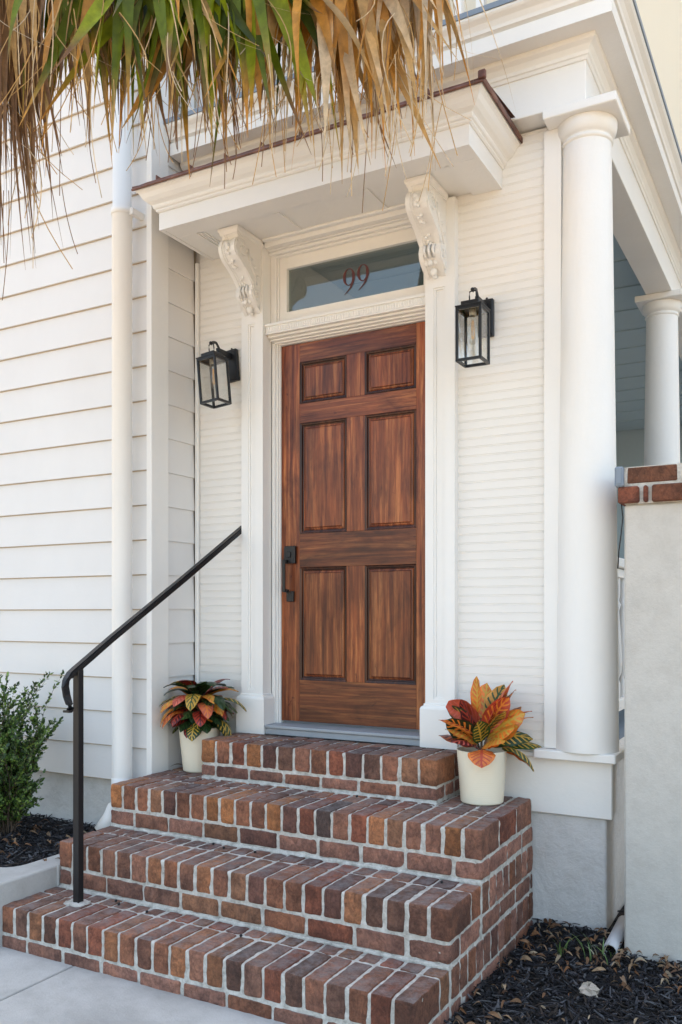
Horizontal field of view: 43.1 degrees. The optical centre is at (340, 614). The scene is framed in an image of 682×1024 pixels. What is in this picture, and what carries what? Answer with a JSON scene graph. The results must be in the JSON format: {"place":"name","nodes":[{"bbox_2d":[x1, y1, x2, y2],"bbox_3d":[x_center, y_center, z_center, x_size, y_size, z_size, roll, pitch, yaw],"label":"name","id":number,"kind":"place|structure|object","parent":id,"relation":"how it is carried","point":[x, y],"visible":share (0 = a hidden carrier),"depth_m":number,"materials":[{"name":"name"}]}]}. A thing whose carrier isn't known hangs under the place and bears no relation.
{"place":"outdoors","nodes":[
{"label":"outdoors","id":0,"kind":"place"},
{"bbox_2d":[0,947,284,1023],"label":"footpath","id":1,"kind":"structure","parent":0,"point":[34,989],"depth_m":3.17,"materials":[{"name":"concrete"}]},
{"bbox_2d":[0,0,515,299],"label":"palm tree","id":2,"kind":"object","parent":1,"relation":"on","point":[215,42],"visible":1,"depth_m":2.80,"materials":[{"name":"leaf"},{"name":"bark"}]},
{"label":"road","id":3,"kind":"structure","parent":0,"visible":0},
{"bbox_2d":[0,854,61,946],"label":"kerb","id":4,"kind":"structure","parent":3,"relation":"on","point":[25,881],"depth_m":3.85,"materials":[{"name":"concrete"}]},
{"bbox_2d":[0,812,95,866],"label":"mulch bed","id":5,"kind":"object","parent":3,"relation":"on","point":[41,847],"visible":0.54,"depth_m":4.45,"materials":[{"name":"black wood"}]},
{"bbox_2d":[0,670,63,839],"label":"boxwood shrub","id":6,"kind":"object","parent":5,"relation":"on","point":[18,788],"visible":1,"depth_m":4.51,"materials":[{"name":"green plant"}]},
{"bbox_2d":[0,819,86,860],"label":"dry leaf litter","id":7,"kind":"object","parent":5,"relation":"on","point":[33,830],"visible":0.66,"depth_m":4.42,"materials":[{"name":"brown plant"}]},
{"bbox_2d":[2,732,532,1023],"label":"brick steps","id":8,"kind":"structure","parent":3,"relation":"on","point":[332,900],"depth_m":3.51,"materials":[{"name":"brown brick"}]},
{"bbox_2d":[61,526,241,907],"bbox_3d":[-0.860,0.389,4.176,0.102,1.742,1.242,0,0,31],"label":"handrail","id":9,"kind":"object","parent":8,"relation":"on","point":[75,672],"visible":1,"depth_m":3.71,"materials":[{"name":"black metal"}]},
{"bbox_2d":[160,679,246,772],"bbox_3d":[-0.747,0.584,4.581,0.458,0.490,0.418,0,0,29],"label":"potted croton","id":10,"kind":"object","parent":8,"relation":"on","point":[196,719],"visible":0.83,"depth_m":4.51,"materials":[{"name":"plant"}]},
{"bbox_2d":[439,676,540,805],"bbox_3d":[0.686,0.552,3.838,0.308,0.554,0.489,0,0,69],"label":"potted croton","id":11,"kind":"object","parent":8,"relation":"on","point":[490,718],"visible":1,"depth_m":3.79,"materials":[{"name":"plant"}]},
{"bbox_2d":[0,0,681,931],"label":"house","id":12,"kind":"structure","parent":3,"relation":"on","point":[400,494],"depth_m":4.44,"materials":[{"name":"white paint"}]},
{"bbox_2d":[95,60,143,829],"bbox_3d":[-1.152,-1.671,4.515,0.264,5.659,0.124,0,0,-30],"label":"downspout","id":13,"kind":"object","parent":12,"relation":"attached to","point":[124,212],"visible":0.79,"depth_m":4.48,"materials":[{"name":"white paint"}]},
{"bbox_2d":[196,341,239,408],"bbox_3d":[-0.641,-1.282,4.619,0.124,0.354,0.261,-6,-3,29],"label":"wall lantern","id":14,"kind":"object","parent":12,"relation":"attached to","point":[218,356],"depth_m":4.57,"materials":[{"name":"black metal"}]},
{"bbox_2d":[280,228,424,320],"bbox_3d":[0.064,-1.731,4.463,0.874,0.365,0.045,0,0,29],"label":"transom window","id":15,"kind":"structure","parent":12,"relation":"in","point":[405,237],"depth_m":4.47,"materials":[{"name":"beige paint"}]},
{"bbox_2d":[282,321,424,729],"bbox_3d":[0.071,-0.438,4.454,0.905,2.022,0.105,0,0,29],"label":"door","id":16,"kind":"structure","parent":12,"relation":"in","point":[353,405],"depth_m":4.46,"materials":[{"name":"brown wood"}]},
{"bbox_2d":[455,287,493,367],"bbox_3d":[0.622,-1.299,3.921,0.124,0.354,0.261,0,0,29],"label":"wall lantern","id":17,"kind":"object","parent":12,"relation":"attached to","point":[481,309],"depth_m":3.87,"materials":[{"name":"black metal"}]},
{"bbox_2d":[443,906,681,1023],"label":"mulch bed","id":18,"kind":"object","parent":3,"relation":"on","point":[535,979],"visible":0.61,"depth_m":3.26,"materials":[{"name":"black wood"}]},
{"bbox_2d":[453,918,681,1023],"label":"dry leaf litter","id":19,"kind":"object","parent":18,"relation":"on","point":[578,948],"visible":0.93,"depth_m":3.46,"materials":[{"name":"brown plant"}]},
{"bbox_2d":[555,933,619,963],"bbox_3d":[0.995,1.365,3.543,0.246,0.091,0.191,0,0,-26],"label":"grass tuft","id":20,"kind":"object","parent":18,"relation":"on","point":[566,944],"visible":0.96,"depth_m":3.55,"materials":[{"name":"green plant"}]},
{"bbox_2d":[579,981,599,999],"bbox_3d":[0.917,1.391,3.190,0.075,0.069,0.055,0,0,29],"label":"stone","id":21,"kind":"object","parent":18,"relation":"on","point":[587,988],"visible":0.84,"depth_m":3.18,"materials":[{"name":"grey stone"}]},
{"bbox_2d":[604,915,623,953],"bbox_3d":[1.182,1.376,3.694,0.060,0.092,0.297,0,0,30],"label":"drain pipe","id":22,"kind":"object","parent":18,"relation":"on","point":[615,938],"visible":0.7,"depth_m":3.65,"materials":[{"name":"white plastic"}]},
{"bbox_2d":[618,463,681,965],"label":"stucco pillar","id":23,"kind":"structure","parent":3,"relation":"on","point":[650,498],"depth_m":3.51,"materials":[{"name":"paint"}]},
{"bbox_2d":[615,466,623,487],"bbox_3d":[1.155,-0.565,3.573,0.035,0.084,0.068,0,0,29],"label":"gate hinge box","id":24,"kind":"object","parent":23,"relation":"attached to","point":[619,476],"visible":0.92,"depth_m":3.54,"materials":[{"name":"grey metal"}]},
{"bbox_2d":[617,504,622,568],"bbox_3d":[1.161,-0.355,3.586,0.025,0.331,0.045,0,0,29],"label":"cable","id":25,"kind":"object","parent":24,"relation":"hanging from","point":[620,537],"visible":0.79,"depth_m":3.57,"materials":[{"name":"black metal"}]}
]}

